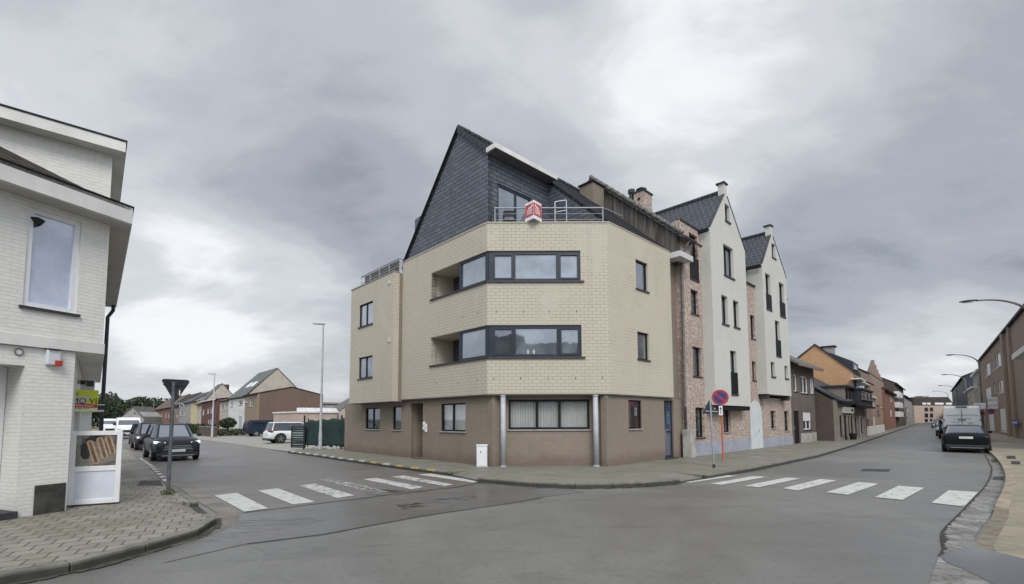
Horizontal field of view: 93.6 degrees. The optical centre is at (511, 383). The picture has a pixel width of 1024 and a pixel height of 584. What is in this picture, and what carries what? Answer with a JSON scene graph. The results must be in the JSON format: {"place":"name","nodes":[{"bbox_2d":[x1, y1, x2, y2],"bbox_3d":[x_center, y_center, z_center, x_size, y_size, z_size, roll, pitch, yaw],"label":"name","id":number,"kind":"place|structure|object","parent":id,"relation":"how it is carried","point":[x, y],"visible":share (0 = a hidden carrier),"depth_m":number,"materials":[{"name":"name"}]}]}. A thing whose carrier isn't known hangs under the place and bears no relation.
{"place":"outdoors","nodes":[
{"label":"outdoors","id":0,"kind":"place"},
{"bbox_2d":[0,424,205,570],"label":"pavement","id":1,"kind":"structure","parent":0,"point":[137,514],"depth_m":7.72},
{"bbox_2d":[0,103,133,520],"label":"white corner house","id":2,"kind":"structure","parent":1,"relation":"on","point":[66,216],"depth_m":8.90,"materials":[{"name":"brick"}]},
{"bbox_2d":[18,207,80,316],"bbox_3d":[-8.462,-2.225,8.869,0.209,1.842,0.880,-2,-4,21],"label":"window","id":3,"kind":"structure","parent":2,"relation":"in","point":[53,241],"depth_m":8.89,"materials":[{"name":"glass"}]},
{"bbox_2d":[45,348,62,365],"bbox_3d":[-8.399,-0.485,8.816,0.138,0.305,0.220,-2,-4,21],"label":"alarm box","id":4,"kind":"object","parent":2,"relation":"attached to","point":[53,357],"visible":1,"depth_m":8.78,"materials":[{"name":"white plastic"}]},
{"bbox_2d":[77,379,94,389],"bbox_3d":[-9.978,0.204,11.253,0.300,0.580,0.830,3,-6,-41],"label":"air conditioner","id":5,"kind":"object","parent":2,"relation":"attached to","point":[87,384],"visible":0.52,"depth_m":10.98,"materials":[{"name":"white plastic"}]},
{"bbox_2d":[75,390,104,430],"bbox_3d":[-9.306,1.293,10.432,0.685,2.304,0.360,2,-5,-30],"label":"sale board","id":6,"kind":"object","parent":2,"relation":"attached to","point":[86,403],"visible":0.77,"depth_m":10.42,"materials":[{"name":"yellow plastic"}]},
{"bbox_2d":[67,431,122,506],"bbox_3d":[-8.325,1.679,9.610,0.804,1.468,0.070,2,-5,-28],"label":"snack screen","id":7,"kind":"object","parent":1,"relation":"on","point":[95,464],"visible":0.96,"depth_m":9.59,"materials":[{"name":"white plastic"}]},
{"bbox_2d":[92,391,120,419],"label":"tree","id":8,"kind":"object","parent":1,"relation":"on","point":[110,403],"visible":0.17,"depth_m":101.91,"materials":[{"name":"green plant"}]},
{"bbox_2d":[91,402,125,427],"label":"tree","id":9,"kind":"object","parent":1,"relation":"on","point":[119,412],"visible":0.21,"depth_m":110.05,"materials":[{"name":"green plant"}]},
{"bbox_2d":[162,379,188,494],"bbox_3d":[-7.779,1.194,10.993,0.631,2.634,0.125,0,-4,0],"label":"give way sign","id":10,"kind":"object","parent":1,"relation":"on","point":[175,388],"visible":1,"depth_m":11.05,"materials":[{"name":"metal"}]},
{"bbox_2d":[193,434,343,451],"bbox_3d":[-20.982,5.502,49.800,18.978,0.001,47.074,4,-6,-43],"label":"parking apron","id":11,"kind":"object","parent":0,"point":[253,441],"visible":0.31,"depth_m":38.13,"materials":[{"name":"concrete"}]},
{"bbox_2d":[198,426,217,436],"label":"garden wall","id":12,"kind":"structure","parent":11,"relation":"on","point":[205,430],"depth_m":53.33,"materials":[{"name":"brown brick"}]},
{"bbox_2d":[217,428,246,435],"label":"hedge","id":13,"kind":"object","parent":11,"relation":"on","point":[231,432],"visible":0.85,"depth_m":54.53,"materials":[{"name":"green plant"}]},
{"bbox_2d":[242,420,273,435],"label":"navy van","id":14,"kind":"object","parent":11,"relation":"on","point":[254,427],"visible":0.44,"depth_m":52.22,"materials":[{"name":"blue paint"}]},
{"bbox_2d":[262,422,303,443],"bbox_3d":[-17.020,3.821,37.938,4.558,1.620,2.220,4,-6,-42],"label":"white suv","id":15,"kind":"object","parent":11,"relation":"on","point":[277,432],"visible":0.42,"depth_m":36.50,"materials":[{"name":"white paint"}]},
{"bbox_2d":[291,426,305,447],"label":"green gate panel","id":16,"kind":"structure","parent":11,"relation":"on","point":[295,441],"depth_m":28.48,"materials":[{"name":"metal"}]},
{"bbox_2d":[272,408,338,422],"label":"pink annexe","id":17,"kind":"structure","parent":11,"relation":"on","point":[309,413],"depth_m":45.38,"materials":[{"name":"white concrete"}]},
{"bbox_2d":[333,398,348,420],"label":"cream house","id":18,"kind":"structure","parent":11,"relation":"on","point":[340,407],"depth_m":49.00,"materials":[{"name":"grey tile"}]},
{"bbox_2d":[123,436,478,513],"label":"side street road","id":19,"kind":"structure","parent":0,"point":[218,468],"depth_m":15.52,"materials":[{"name":"grey asphalt"}]},
{"bbox_2d":[113,417,143,435],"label":"white van","id":20,"kind":"object","parent":19,"relation":"on","point":[124,424],"visible":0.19,"depth_m":47.31,"materials":[{"name":"white paint"}]},
{"bbox_2d":[130,423,163,449],"bbox_3d":[-22.879,3.296,30.474,2.210,1.620,4.558,4,-6,-42],"label":"black car","id":21,"kind":"object","parent":19,"relation":"on","point":[138,432],"visible":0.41,"depth_m":29.61,"materials":[{"name":"black paint"}]},
{"bbox_2d":[143,424,201,460],"bbox_3d":[-16.184,2.713,22.801,2.180,1.620,4.558,4,-6,-42],"label":"dark suv","id":22,"kind":"object","parent":19,"relation":"on","point":[186,442],"visible":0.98,"depth_m":21.57,"materials":[{"name":"grey paint"}]},
{"bbox_2d":[215,493,266,510],"bbox_3d":[-6.021,2.587,10.594,0.496,0.001,2.826,3,-6,-41],"label":"zebra stripe","id":23,"kind":"object","parent":19,"relation":"on","point":[242,503],"visible":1,"depth_m":10.43,"materials":[{"name":"white paint"}]},
{"bbox_2d":[258,488,313,503],"bbox_3d":[-5.381,2.641,11.372,0.499,0.001,2.785,4,-6,-42],"label":"zebra stripe","id":24,"kind":"object","parent":19,"relation":"on","point":[293,498],"visible":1,"depth_m":11.22,"materials":[{"name":"white paint"}]},
{"bbox_2d":[300,484,352,497],"bbox_3d":[-4.772,2.703,12.240,0.463,0.001,2.910,3,-5,-40],"label":"zebra stripe","id":25,"kind":"object","parent":19,"relation":"on","point":[336,495],"visible":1,"depth_m":12.06,"materials":[{"name":"white paint"}]},
{"bbox_2d":[288,451,452,475],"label":"kerb","id":26,"kind":"structure","parent":19,"relation":"on","point":[441,472],"depth_m":18.39,"materials":[{"name":"concrete"}]},
{"bbox_2d":[366,478,420,488],"bbox_3d":[-3.375,2.793,13.539,0.446,0.001,2.902,4,-6,-42],"label":"zebra stripe","id":27,"kind":"object","parent":19,"relation":"on","point":[384,481],"visible":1,"depth_m":13.43,"materials":[{"name":"white paint"}]},
{"bbox_2d":[393,475,452,485],"bbox_3d":[-2.630,2.833,14.127,0.456,0.001,2.952,4,-6,-42],"label":"zebra stripe","id":28,"kind":"object","parent":19,"relation":"on","point":[425,480],"visible":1,"depth_m":14.06,"materials":[{"name":"white paint"}]},
{"bbox_2d":[21,423,993,583],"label":"road","id":29,"kind":"structure","parent":0,"point":[707,532],"depth_m":7.15,"materials":[{"name":"grey asphalt"}]},
{"bbox_2d":[0,513,215,583],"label":"kerb","id":30,"kind":"structure","parent":29,"relation":"on","point":[62,567],"depth_m":6.02,"materials":[{"name":"concrete"}]},
{"bbox_2d":[9,518,222,583],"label":"gutter dirt","id":31,"kind":"structure","parent":29,"relation":"on","point":[219,524],"depth_m":6.23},
{"bbox_2d":[51,448,239,575],"bbox_3d":[-14.046,3.221,18.851,2.431,0.001,31.798,3,-5,-37],"label":"gutter","id":32,"kind":"object","parent":29,"relation":"on","point":[226,514],"visible":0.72,"depth_m":10.72,"materials":[{"name":"concrete"}]},
{"bbox_2d":[163,483,582,562],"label":"patched road","id":33,"kind":"structure","parent":29,"relation":"on","point":[340,515],"depth_m":9.37,"materials":[{"name":"grey asphalt"}]},
{"bbox_2d":[247,497,542,543],"bbox_3d":[-1.540,2.452,8.931,6.064,0.001,0.216,4,-6,-42],"label":"road seam","id":34,"kind":"object","parent":33,"relation":"on","point":[380,523],"visible":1,"depth_m":8.21,"materials":[{"name":"black asphalt"}]},
{"bbox_2d":[478,477,679,488],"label":"kerb","id":35,"kind":"structure","parent":29,"relation":"on","point":[583,485],"depth_m":12.69,"materials":[{"name":"concrete"}]},
{"bbox_2d":[746,478,799,486],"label":"zebra stripe","id":36,"kind":"object","parent":29,"relation":"on","point":[766,483],"visible":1,"depth_m":13.37,"materials":[{"name":"white paint"}]},
{"bbox_2d":[784,479,835,489],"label":"zebra stripe","id":37,"kind":"object","parent":29,"relation":"on","point":[814,483],"visible":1,"depth_m":12.94,"materials":[{"name":"white paint"}]},
{"bbox_2d":[702,423,919,478],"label":"kerb","id":38,"kind":"structure","parent":29,"relation":"on","point":[739,471],"depth_m":18.56,"materials":[{"name":"concrete"}]},
{"bbox_2d":[828,482,876,494],"bbox_3d":[8.744,2.660,12.298,2.834,0.001,0.470,3,-6,-41],"label":"zebra stripe","id":39,"kind":"object","parent":29,"relation":"on","point":[861,486],"visible":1,"depth_m":12.18,"materials":[{"name":"white paint"}]},
{"bbox_2d":[876,486,922,499],"bbox_3d":[9.343,2.604,11.561,2.707,0.001,0.527,4,-6,-42],"label":"zebra stripe","id":40,"kind":"object","parent":29,"relation":"on","point":[898,491],"visible":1,"depth_m":11.49,"materials":[{"name":"white paint"}]},
{"bbox_2d":[932,490,977,505],"bbox_3d":[9.979,2.546,10.800,2.783,0.001,0.517,4,-6,-42],"label":"zebra stripe","id":41,"kind":"object","parent":29,"relation":"on","point":[963,498],"visible":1,"depth_m":10.75,"materials":[{"name":"white paint"}]},
{"bbox_2d":[938,406,981,431],"bbox_3d":[33.884,3.050,36.271,2.520,2.680,5.990,-4,-6,41],"label":"white delivery van","id":42,"kind":"object","parent":29,"relation":"on","point":[961,415],"visible":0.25,"depth_m":34.17,"materials":[{"name":"white paint"}]},
{"bbox_2d":[936,425,991,452],"bbox_3d":[24.536,2.928,26.070,2.260,1.384,4.808,-4,-6,41],"label":"black saloon","id":43,"kind":"object","parent":29,"relation":"on","point":[977,437],"visible":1,"depth_m":24.52,"materials":[{"name":"black paint"}]},
{"bbox_2d":[945,426,985,433],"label":"windows","id":44,"kind":"structure","parent":43,"relation":"in","point":[977,429],"depth_m":25.12,"materials":[{"name":"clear glass"}]},
{"bbox_2d":[938,454,992,555],"bbox_3d":[14.386,2.814,14.698,24.558,0.001,0.445,4,-6,-44],"label":"broken asphalt edge","id":45,"kind":"object","parent":29,"relation":"on","point":[943,539],"visible":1,"depth_m":8.20,"materials":[{"name":"grey asphalt"}]},
{"bbox_2d":[930,454,1004,583],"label":"gutter","id":46,"kind":"object","parent":29,"relation":"on","point":[964,528],"visible":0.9,"depth_m":7.69,"materials":[{"name":"concrete"}]},
{"bbox_2d":[940,547,1023,583],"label":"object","id":47,"kind":"structure","parent":46,"relation":"on","point":[992,567],"depth_m":5.85,"materials":[{"name":"grey liquid"}]},
{"bbox_2d":[0,0,1023,401],"label":"sky","id":48,"kind":"structure","parent":0,"point":[281,154],"materials":[{"name":"grey"}]},
{"bbox_2d":[296,423,917,482],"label":"pavement","id":49,"kind":"structure","parent":0,"point":[699,466],"depth_m":17.14,"materials":[{"name":"grey concrete"}]},
{"bbox_2d":[313,323,325,448],"bbox_3d":[-11.184,0.090,27.626,0.700,7.280,0.240,1,-4,-14],"label":"street lamp","id":50,"kind":"object","parent":49,"relation":"on","point":[320,421],"visible":0.95,"depth_m":27.62,"materials":[{"name":"grey metal"}]},
{"bbox_2d":[307,418,344,448],"bbox_3d":[-10.834,2.875,27.934,2.797,1.807,0.118,-2,-5,22],"label":"green screen fence","id":51,"kind":"object","parent":49,"relation":"on","point":[338,441],"visible":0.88,"depth_m":27.75,"materials":[{"name":"fabric"}]},
{"bbox_2d":[454,470,491,479],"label":"pavement ramp","id":52,"kind":"structure","parent":49,"relation":"on","point":[473,474],"depth_m":15.00,"materials":[{"name":"grey concrete"}]},
{"bbox_2d":[476,444,487,466],"bbox_3d":[-1.062,2.541,17.020,0.420,0.787,0.260,0,-4,0],"label":"utility cabinet","id":53,"kind":"object","parent":49,"relation":"on","point":[481,455],"visible":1,"depth_m":16.91,"materials":[{"name":"white plastic"}]},
{"bbox_2d":[344,125,692,466],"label":"apartment building","id":54,"kind":"structure","parent":49,"relation":"on","point":[533,342],"depth_m":18.27,"materials":[{"name":"beige brick"}]},
{"bbox_2d":[357,301,372,328],"bbox_3d":[-7.104,-3.367,23.446,0.170,1.163,1.565,4,-6,-43],"label":"window","id":55,"kind":"structure","parent":54,"relation":"in","point":[366,310],"depth_m":23.47,"materials":[{"name":"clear glass"}]},
{"bbox_2d":[357,355,372,379],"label":"window","id":56,"kind":"structure","parent":54,"relation":"in","point":[365,364],"depth_m":23.26,"materials":[{"name":"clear glass"}]},
{"bbox_2d":[364,408,379,429],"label":"window","id":57,"kind":"structure","parent":54,"relation":"in","point":[372,414],"depth_m":23.89,"materials":[{"name":"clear glass"}]},
{"bbox_2d":[361,258,403,284],"bbox_3d":[-5.467,-5.215,24.205,2.672,0.724,3.902,4,-6,-43],"label":"roof railing","id":58,"kind":"object","parent":54,"relation":"on","point":[394,266],"visible":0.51,"depth_m":23.06,"materials":[{"name":"metal"}]},
{"bbox_2d":[391,406,401,430],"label":"window","id":59,"kind":"structure","parent":54,"relation":"in","point":[397,409],"depth_m":22.17,"materials":[{"name":"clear glass"}]},
{"bbox_2d":[439,403,465,432],"bbox_3d":[-2.303,1.339,18.902,0.160,1.144,1.744,4,-6,-43],"label":"window","id":60,"kind":"structure","parent":54,"relation":"in","point":[450,431],"depth_m":18.94,"materials":[{"name":"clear glass"}]},
{"bbox_2d":[429,251,583,300],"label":"window","id":61,"kind":"structure","parent":54,"relation":"in","point":[489,266],"depth_m":17.50,"materials":[{"name":"black glass"}]},
{"bbox_2d":[429,325,584,366],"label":"window","id":62,"kind":"structure","parent":54,"relation":"in","point":[489,341],"depth_m":17.30,"materials":[{"name":"black glass"}]},
{"bbox_2d":[497,183,530,221],"bbox_3d":[0.068,-6.664,18.633,1.830,1.645,0.070,4,-6,-44],"label":"window","id":63,"kind":"structure","parent":54,"relation":"in","point":[506,197],"depth_m":18.55,"materials":[{"name":"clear glass"}]},
{"bbox_2d":[525,200,541,221],"bbox_3d":[0.781,-6.262,17.416,0.600,0.692,0.328,0,-4,0],"label":"sale board","id":64,"kind":"object","parent":54,"relation":"on","point":[533,208],"visible":1,"depth_m":17.41,"materials":[{"name":"red plastic"}]},
{"bbox_2d":[507,399,590,430],"bbox_3d":[1.347,1.133,17.454,3.038,1.132,0.140,0,-4,0],"label":"window","id":65,"kind":"structure","parent":54,"relation":"in","point":[559,428],"depth_m":17.44,"materials":[{"name":"grey glass"}]},
{"bbox_2d":[494,207,621,221],"bbox_3d":[1.838,-6.196,17.837,4.955,0.683,0.636,0,-4,-8],"label":"terrace railing","id":66,"kind":"object","parent":54,"relation":"on","point":[566,213],"visible":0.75,"depth_m":17.77,"materials":[{"name":"metal"}]},
{"bbox_2d":[628,400,643,429],"bbox_3d":[4.682,1.190,18.367,1.023,1.139,0.160,4,-6,-44],"label":"window","id":67,"kind":"structure","parent":54,"relation":"in","point":[634,410],"depth_m":18.45,"materials":[{"name":"grey glass"}]},
{"bbox_2d":[636,260,649,293],"bbox_3d":[5.111,-4.254,19.062,0.990,1.214,0.200,4,-6,-44],"label":"window","id":68,"kind":"structure","parent":54,"relation":"in","point":[640,267],"depth_m":19.18,"materials":[{"name":"grey glass"}]},
{"bbox_2d":[637,332,650,361],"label":"window","id":69,"kind":"structure","parent":54,"relation":"in","point":[641,337],"depth_m":18.97,"materials":[{"name":"grey glass"}]},
{"bbox_2d":[664,400,678,459],"bbox_3d":[6.601,1.923,20.146,0.969,2.450,0.280,4,-6,-44],"label":"door","id":70,"kind":"structure","parent":54,"relation":"in","point":[667,404],"depth_m":20.28,"materials":[{"name":"blue glass"}]},
{"bbox_2d":[656,472,699,480],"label":"pavement ramp","id":71,"kind":"structure","parent":49,"relation":"on","point":[680,476],"depth_m":14.30,"materials":[{"name":"grey concrete"}]},
{"bbox_2d":[682,429,695,457],"bbox_3d":[7.602,2.559,20.600,0.440,1.200,0.400,4,-6,-44],"label":"concrete post","id":72,"kind":"object","parent":49,"relation":"on","point":[689,442],"visible":0.94,"depth_m":20.45,"materials":[{"name":"grey concrete"}]},
{"bbox_2d":[588,175,792,455],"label":"gabled apartment building","id":73,"kind":"structure","parent":49,"relation":"on","point":[732,318],"depth_m":24.12,"materials":[{"name":"white paint"}]},
{"bbox_2d":[692,347,702,377],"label":"window","id":74,"kind":"structure","parent":73,"relation":"in","point":[695,350],"depth_m":22.30,"materials":[{"name":"grey glass"}]},
{"bbox_2d":[695,408,706,438],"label":"window","id":75,"kind":"structure","parent":73,"relation":"in","point":[698,411],"depth_m":22.18,"materials":[{"name":"grey glass"}]},
{"bbox_2d":[723,246,735,280],"bbox_3d":[10.793,-6.086,24.116,1.339,1.640,0.260,4,-6,-44],"label":"window","id":76,"kind":"structure","parent":73,"relation":"in","point":[726,252],"depth_m":24.35,"materials":[{"name":"grey glass"}]},
{"bbox_2d":[750,400,762,448],"bbox_3d":[13.623,2.252,26.752,1.795,2.667,0.080,4,-6,-44],"label":"door","id":77,"kind":"structure","parent":73,"relation":"in","point":[756,429],"depth_m":26.69,"materials":[{"name":"paint"}]},
{"bbox_2d":[703,400,717,467],"bbox_3d":[6.828,1.708,16.484,0.500,2.325,0.125,0,-4,0],"label":"warning sign","id":78,"kind":"object","parent":49,"relation":"on","point":[709,409],"visible":0.98,"depth_m":16.49,"materials":[{"name":"metal"}]},
{"bbox_2d":[712,390,728,459],"bbox_3d":[8.438,1.648,19.370,0.630,2.834,0.142,-3,-5,31],"label":"no parking sign","id":79,"kind":"object","parent":49,"relation":"on","point":[720,397],"visible":1,"depth_m":19.36,"materials":[{"name":"metal"}]},
{"bbox_2d":[790,355,823,443],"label":"brown rendered house","id":80,"kind":"structure","parent":49,"relation":"on","point":[803,405],"depth_m":33.28,"materials":[{"name":"grey"}]},
{"bbox_2d":[797,344,860,387],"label":"orange gable house","id":81,"kind":"structure","parent":49,"relation":"on","point":[838,370],"depth_m":48.48,"materials":[{"name":"paint"}]},
{"bbox_2d":[814,378,875,440],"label":"dark brick shop","id":82,"kind":"structure","parent":49,"relation":"on","point":[840,412],"depth_m":37.31,"materials":[{"name":"brick"}]},
{"bbox_2d":[858,360,883,425],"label":"stepped gable house","id":83,"kind":"structure","parent":49,"relation":"on","point":[871,374],"depth_m":60.01,"materials":[{"name":"brick"}]},
{"bbox_2d":[867,425,884,434],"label":"garden wall","id":84,"kind":"structure","parent":49,"relation":"on","point":[872,430],"depth_m":50.05,"materials":[{"name":"white paint"}]},
{"bbox_2d":[882,387,896,429],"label":"red brick house","id":85,"kind":"structure","parent":49,"relation":"on","point":[888,406],"depth_m":71.35,"materials":[{"name":"brick"}]},
{"bbox_2d":[881,377,905,426],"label":"balcony block","id":86,"kind":"structure","parent":49,"relation":"on","point":[895,387],"depth_m":84.65,"materials":[{"name":"white paint"}]},
{"bbox_2d":[904,395,912,424],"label":"black roofed house","id":87,"kind":"structure","parent":49,"relation":"on","point":[908,410],"depth_m":117.78,"materials":[{"name":"paint"}]},
{"bbox_2d":[909,396,952,422],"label":"pink end building","id":88,"kind":"structure","parent":49,"relation":"on","point":[926,409],"depth_m":149.66,"materials":[{"name":"brick"}]},
{"bbox_2d":[987,431,1023,557],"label":"pavement","id":89,"kind":"structure","parent":0,"point":[1009,540],"depth_m":9.51,"materials":[{"name":"beige concrete"}]},
{"bbox_2d":[950,371,973,405],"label":"slate clad block","id":90,"kind":"structure","parent":89,"relation":"on","point":[959,385],"depth_m":95.54,"materials":[{"name":"grey stone"}]},
{"bbox_2d":[947,354,984,428],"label":"street lamp","id":91,"kind":"object","parent":89,"relation":"on","point":[983,424],"visible":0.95,"depth_m":55.87,"materials":[{"name":"metal"}]},
{"bbox_2d":[963,386,977,405],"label":"beige low house","id":92,"kind":"structure","parent":89,"relation":"on","point":[972,395],"depth_m":72.10,"materials":[{"name":"white plastic"}]},
{"bbox_2d":[970,369,980,410],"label":"flat roofed house","id":93,"kind":"structure","parent":89,"relation":"on","point":[975,374],"depth_m":69.06,"materials":[{"name":"white plastic"}]},
{"bbox_2d":[981,397,997,430],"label":"pole sign","id":94,"kind":"object","parent":89,"relation":"on","point":[990,404],"visible":0.77,"depth_m":49.90,"materials":[{"name":"metal"}]},
{"bbox_2d":[978,303,1023,438],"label":"brick block","id":95,"kind":"structure","parent":89,"relation":"on","point":[1001,360],"depth_m":42.17,"materials":[{"name":"brown brick"}]},
{"label":"ground","id":96,"kind":"structure","parent":0,"visible":0},
{"bbox_2d":[121,406,161,422],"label":"grey gabled house","id":97,"kind":"structure","parent":96,"relation":"on","point":[147,414],"depth_m":122.50,"materials":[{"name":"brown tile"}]},
{"bbox_2d":[139,397,170,407],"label":"tree","id":98,"kind":"object","parent":96,"relation":"on","point":[155,403],"visible":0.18,"depth_m":186.38,"materials":[{"name":"green plant"}]},
{"bbox_2d":[123,445,197,506],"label":"kerb","id":99,"kind":"structure","parent":96,"relation":"on","point":[191,500],"depth_m":11.81,"materials":[{"name":"concrete"}]},
{"bbox_2d":[162,394,190,423],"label":"red brick house","id":100,"kind":"structure","parent":96,"relation":"on","point":[166,419],"depth_m":143.31,"materials":[{"name":"brick"}]},
{"bbox_2d":[169,392,201,423],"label":"brown roofed house","id":101,"kind":"structure","parent":96,"relation":"on","point":[176,417],"depth_m":127.22,"materials":[{"name":"beige brick"}]},
{"bbox_2d":[178,391,209,423],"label":"grey slate house","id":102,"kind":"structure","parent":96,"relation":"on","point":[184,416],"depth_m":114.16,"materials":[{"name":"grey paint"}]},
{"bbox_2d":[190,399,200,423],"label":"yellow house","id":103,"kind":"structure","parent":96,"relation":"on","point":[193,418],"depth_m":104.08,"materials":[{"name":"grey tile"}]},
{"bbox_2d":[179,423,219,433],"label":"hedge","id":104,"kind":"object","parent":96,"relation":"on","point":[194,428],"visible":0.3,"depth_m":61.56,"materials":[{"name":"green plant"}]},
{"bbox_2d":[200,397,228,428],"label":"maroon brick house","id":105,"kind":"structure","parent":96,"relation":"on","point":[206,413],"depth_m":89.28,"materials":[{"name":"red brick"}]},
{"bbox_2d":[196,383,232,423],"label":"tan gabled house","id":106,"kind":"structure","parent":96,"relation":"on","point":[222,390],"depth_m":99.48,"materials":[{"name":"beige paint"}]},
{"bbox_2d":[218,399,228,428],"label":"pinkish low house","id":107,"kind":"structure","parent":96,"relation":"on","point":[224,406],"depth_m":79.91,"materials":[{"name":"grey tile"}]},
{"bbox_2d":[218,417,236,427],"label":"topiary tree","id":108,"kind":"object","parent":96,"relation":"on","point":[228,422],"visible":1,"depth_m":56.63,"materials":[{"name":"green plant"}]},
{"bbox_2d":[227,368,296,429],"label":"tall gabled house","id":109,"kind":"structure","parent":96,"relation":"on","point":[273,379],"depth_m":72.13,"materials":[{"name":"beige paint"}]},
{"bbox_2d":[243,387,322,420],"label":"brown brick house","id":110,"kind":"structure","parent":96,"relation":"on","point":[262,405],"depth_m":65.95,"materials":[{"name":"brick"}]},
{"bbox_2d":[976,450,1015,551],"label":"kerb","id":111,"kind":"structure","parent":96,"relation":"on","point":[988,535],"depth_m":8.95,"materials":[{"name":"beige concrete"}]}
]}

